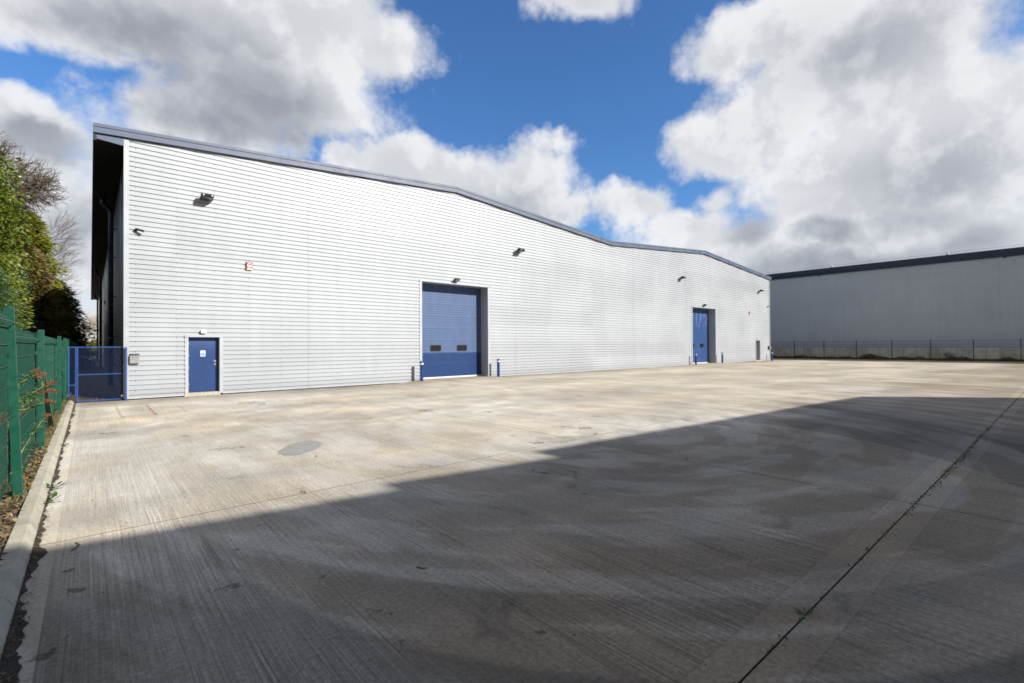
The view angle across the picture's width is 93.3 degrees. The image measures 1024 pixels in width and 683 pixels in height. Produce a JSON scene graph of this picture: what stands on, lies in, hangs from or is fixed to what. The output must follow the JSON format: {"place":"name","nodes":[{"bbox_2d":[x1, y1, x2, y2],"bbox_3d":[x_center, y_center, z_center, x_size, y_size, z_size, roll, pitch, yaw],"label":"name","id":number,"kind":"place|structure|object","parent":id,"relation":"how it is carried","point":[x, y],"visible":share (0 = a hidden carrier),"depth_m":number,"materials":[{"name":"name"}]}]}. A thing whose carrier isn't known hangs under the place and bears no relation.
{"place":"outdoors","nodes":[
{"label":"outdoors","id":0,"kind":"place"},
{"bbox_2d":[0,405,75,682],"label":"gutter dirt","id":1,"kind":"structure","parent":0,"point":[10,666],"depth_m":3.14,"materials":[{"name":"black soil"}]},
{"bbox_2d":[0,367,81,557],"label":"planting bed","id":2,"kind":"object","parent":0,"point":[18,500],"visible":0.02,"depth_m":5.60,"materials":[{"name":"soil"}]},
{"bbox_2d":[0,234,35,342],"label":"conifer","id":3,"kind":"object","parent":2,"relation":"on","point":[24,307],"visible":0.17,"depth_m":16.92,"materials":[{"name":"green plant"}]},
{"bbox_2d":[0,264,36,402],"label":"conifer","id":4,"kind":"object","parent":2,"relation":"on","point":[4,294],"visible":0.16,"depth_m":12.94,"materials":[{"name":"green plant"}]},
{"bbox_2d":[0,131,42,323],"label":"ivy tree","id":5,"kind":"object","parent":2,"relation":"on","point":[12,221],"visible":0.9,"depth_m":14.50,"materials":[{"name":"green plant"}]},
{"bbox_2d":[1,236,48,333],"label":"conifer","id":6,"kind":"object","parent":2,"relation":"on","point":[35,321],"visible":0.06,"depth_m":33.91,"materials":[{"name":"green plant"}]},
{"bbox_2d":[1,367,58,491],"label":"butterfly bush","id":7,"kind":"object","parent":2,"relation":"on","point":[26,396],"visible":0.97,"depth_m":5.71,"materials":[{"name":"red plant"}]},
{"bbox_2d":[0,399,67,511],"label":"dry grass","id":8,"kind":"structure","parent":2,"relation":"on","point":[56,417],"depth_m":6.80,"materials":[{"name":"brown plant"}]},
{"bbox_2d":[0,135,68,226],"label":"bare tree","id":9,"kind":"object","parent":2,"relation":"on","point":[32,183],"visible":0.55,"depth_m":32.05,"materials":[{"name":"brown plant"}]},
{"bbox_2d":[0,307,77,500],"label":"fence","id":10,"kind":"object","parent":2,"relation":"on","point":[25,352],"visible":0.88,"depth_m":6.75,"materials":[{"name":"green metal"}]},
{"bbox_2d":[5,239,81,365],"bbox_3d":[-36.356,-2.497,35.976,6.462,10.161,6.480,0,0,-12],"label":"conifer","id":11,"kind":"object","parent":2,"relation":"on","point":[41,290],"visible":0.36,"depth_m":36.23,"materials":[{"name":"green plant"}]},
{"bbox_2d":[6,205,90,371],"bbox_3d":[-39.491,-3.916,38.619,9.154,14.082,9.785,0,-1,-41],"label":"conifer","id":12,"kind":"object","parent":2,"relation":"on","point":[41,239],"visible":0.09,"depth_m":39.55,"materials":[{"name":"green plant"}]},
{"bbox_2d":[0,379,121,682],"bbox_3d":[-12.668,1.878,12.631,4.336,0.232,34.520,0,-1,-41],"label":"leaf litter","id":13,"kind":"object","parent":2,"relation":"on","point":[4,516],"visible":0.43,"depth_m":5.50,"materials":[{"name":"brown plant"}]},
{"bbox_2d":[45,206,86,298],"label":"bare tree","id":14,"kind":"object","parent":2,"relation":"on","point":[64,242],"visible":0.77,"depth_m":46.97,"materials":[{"name":"brown plant"}]},
{"bbox_2d":[54,280,97,367],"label":"conifer","id":15,"kind":"object","parent":2,"relation":"on","point":[81,337],"visible":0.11,"depth_m":42.91,"materials":[{"name":"green plant"}]},
{"bbox_2d":[70,360,122,402],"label":"alley path","id":16,"kind":"structure","parent":0,"point":[84,378],"depth_m":22.20,"materials":[{"name":"concrete"}]},
{"bbox_2d":[0,0,1023,340],"label":"sky","id":17,"kind":"structure","parent":0,"point":[762,136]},
{"bbox_2d":[16,359,1023,682],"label":"yard","id":18,"kind":"structure","parent":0,"point":[192,539],"depth_m":4.60,"materials":[{"name":"concrete"}]},
{"bbox_2d":[0,400,73,658],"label":"kerb","id":19,"kind":"structure","parent":18,"relation":"on","point":[14,560],"depth_m":4.41,"materials":[{"name":"concrete"}]},
{"bbox_2d":[44,491,58,502],"bbox_3d":[-5.317,1.810,5.541,0.274,0.108,0.297,0,-1,-19],"label":"weed","id":20,"kind":"object","parent":18,"relation":"on","point":[54,494],"visible":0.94,"depth_m":5.60,"materials":[{"name":"green plant"}]},
{"bbox_2d":[46,481,67,492],"bbox_3d":[-5.738,1.817,5.988,0.283,0.116,0.338,0,0,-9],"label":"weed","id":21,"kind":"object","parent":18,"relation":"on","point":[47,484],"visible":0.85,"depth_m":6.08,"materials":[{"name":"green plant"}]},
{"bbox_2d":[68,347,127,402],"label":"gate","id":22,"kind":"structure","parent":18,"relation":"on","point":[106,368],"depth_m":15.91,"materials":[{"name":"metal"}]},
{"bbox_2d":[252,402,272,405],"bbox_3d":[-7.707,1.943,14.956,0.447,0.001,1.023,0,0,2],"label":"ground patch","id":23,"kind":"object","parent":18,"relation":"on","point":[268,403],"visible":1,"depth_m":14.92,"materials":[{"name":"white paint"}]},
{"bbox_2d":[278,441,320,454],"bbox_3d":[-3.710,1.868,8.531,0.633,0.001,1.236,0,0,-8],"label":"ground patch","id":24,"kind":"object","parent":18,"relation":"on","point":[298,448],"visible":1,"depth_m":8.51,"materials":[{"name":"grey concrete"}]},
{"bbox_2d":[420,361,422,380],"bbox_3d":[-4.354,1.482,23.335,0.166,1.088,0.166,0,-1,-41],"label":"bollard","id":25,"kind":"object","parent":18,"relation":"on","point":[421,370],"visible":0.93,"depth_m":23.27,"materials":[{"name":"blue metal"}]},
{"bbox_2d":[91,122,770,399],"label":"warehouse","id":26,"kind":"structure","parent":18,"relation":"on","point":[349,277],"depth_m":22.02,"materials":[{"name":"silver metal"}]},
{"bbox_2d":[130,354,138,362],"bbox_3d":[-12.835,0.578,16.439,0.260,0.330,0.092,0,-1,-41],"label":"cigarette bin","id":27,"kind":"object","parent":26,"relation":"attached to","point":[134,358],"visible":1,"depth_m":16.40,"materials":[{"name":"metal"}]},
{"bbox_2d":[188,337,218,392],"bbox_3d":[-11.470,0.855,17.970,0.980,2.024,0.122,0,-1,-41],"label":"door","id":28,"kind":"structure","parent":26,"relation":"in","point":[203,352],"depth_m":17.97,"materials":[{"name":"blue metal"}]},
{"bbox_2d":[199,193,213,200],"bbox_3d":[-11.199,-5.320,17.747,0.407,0.201,0.490,0,-1,-41],"label":"floodlight","id":29,"kind":"object","parent":26,"relation":"attached to","point":[207,196],"visible":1,"depth_m":17.65,"materials":[{"name":"black metal"}]},
{"bbox_2d":[246,262,251,269],"bbox_3d":[-10.219,-2.934,18.809,0.210,0.305,0.076,0,-1,-41],"label":"alarm box","id":30,"kind":"object","parent":26,"relation":"attached to","point":[248,265],"visible":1,"depth_m":18.77,"materials":[{"name":"white plastic"}]},
{"bbox_2d":[422,283,480,378],"bbox_3d":[-3.309,-0.546,25.716,4.140,4.945,0.084,0,-1,-41],"label":"roller door","id":31,"kind":"structure","parent":26,"relation":"in","point":[451,315],"depth_m":25.74,"materials":[{"name":"blue metal"}]},
{"bbox_2d":[515,248,524,252],"bbox_3d":[0.481,-5.271,27.936,0.407,0.201,0.490,0,-1,-41],"label":"floodlight","id":32,"kind":"object","parent":26,"relation":"attached to","point":[519,250],"visible":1,"depth_m":27.82,"materials":[{"name":"black metal"}]},
{"bbox_2d":[692,308,708,363],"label":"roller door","id":33,"kind":"structure","parent":26,"relation":"in","point":[700,316],"depth_m":43.40,"materials":[{"name":"blue metal"}]},
{"bbox_2d":[497,359,499,376],"bbox_3d":[-0.744,1.491,26.483,0.166,1.088,0.166,0,-1,-41],"label":"bollard","id":34,"kind":"object","parent":18,"relation":"on","point":[498,367],"visible":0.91,"depth_m":26.42,"materials":[{"name":"blue metal"}]},
{"bbox_2d":[67,361,960,682],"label":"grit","id":35,"kind":"object","parent":18,"relation":"on","point":[629,541],"visible":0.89,"depth_m":3.89,"materials":[{"name":"grey gravel"}]},
{"bbox_2d":[795,607,815,618],"bbox_3d":[1.931,1.785,3.187,0.134,0.049,0.127,0,0,11],"label":"weed","id":36,"kind":"object","parent":18,"relation":"on","point":[798,610],"visible":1,"depth_m":3.19,"materials":[{"name":"green plant"}]},
{"bbox_2d":[738,408,1008,682],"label":"expansion joint filler","id":37,"kind":"object","parent":18,"relation":"in","point":[788,632],"depth_m":3.60,"materials":[{"name":"black rubber"}]},
{"bbox_2d":[752,399,1016,670],"bbox_3d":[8.639,1.805,8.899,19.277,0.069,0.178,0,-1,-41],"label":"joint moss","id":38,"kind":"object","parent":18,"relation":"on","point":[963,458],"visible":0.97,"depth_m":5.99,"materials":[{"name":"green plant"}]},
{"bbox_2d":[770,358,1023,362],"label":"kerb","id":39,"kind":"structure","parent":18,"relation":"on","point":[901,360],"depth_m":47.20,"materials":[{"name":"concrete"}]},
{"bbox_2d":[775,339,1023,361],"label":"fence","id":40,"kind":"object","parent":18,"relation":"on","point":[825,356],"visible":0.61,"depth_m":47.38,"materials":[{"name":"grey metal"}]},
{"label":"terrain","id":41,"kind":"structure","parent":0,"visible":0},
{"bbox_2d":[87,335,98,350],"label":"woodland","id":42,"kind":"object","parent":41,"relation":"on","point":[95,341],"depth_m":119.72,"materials":[{"name":"brown plant"}]},
{"bbox_2d":[767,244,1023,355],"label":"warehouse","id":43,"kind":"structure","parent":41,"relation":"on","point":[946,299],"depth_m":53.39,"materials":[{"name":"grey metal"}]},
{"bbox_2d":[770,348,1023,359],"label":"retaining wall","id":44,"kind":"structure","parent":41,"relation":"on","point":[910,353],"depth_m":51.88,"materials":[{"name":"concrete"}]},
{"bbox_2d":[778,340,1023,347],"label":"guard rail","id":45,"kind":"object","parent":44,"relation":"on","point":[999,343],"visible":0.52,"depth_m":53.05,"materials":[{"name":"grey metal"}]},
{"label":"path","id":46,"kind":"structure","parent":0,"visible":0},
{"bbox_2d":[75,315,98,340],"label":"bare tree","id":47,"kind":"object","parent":46,"relation":"on","point":[92,324],"visible":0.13,"depth_m":81.39,"materials":[{"name":"brown plant"}]},
{"bbox_2d":[81,339,98,359],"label":"hedge","id":48,"kind":"object","parent":46,"relation":"on","point":[95,350],"visible":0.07,"depth_m":78.66,"materials":[{"name":"green plant"}]},
{"bbox_2d":[81,309,98,335],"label":"bare tree","id":49,"kind":"object","parent":46,"relation":"on","point":[93,323],"visible":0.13,"depth_m":89.98,"materials":[{"name":"plant"}]},
{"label":"verge","id":50,"kind":"structure","parent":0,"visible":0},
{"bbox_2d":[770,353,1023,361],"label":"verge brambles","id":51,"kind":"object","parent":50,"relation":"on","point":[950,358],"visible":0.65,"depth_m":48.22,"materials":[{"name":"plant"}]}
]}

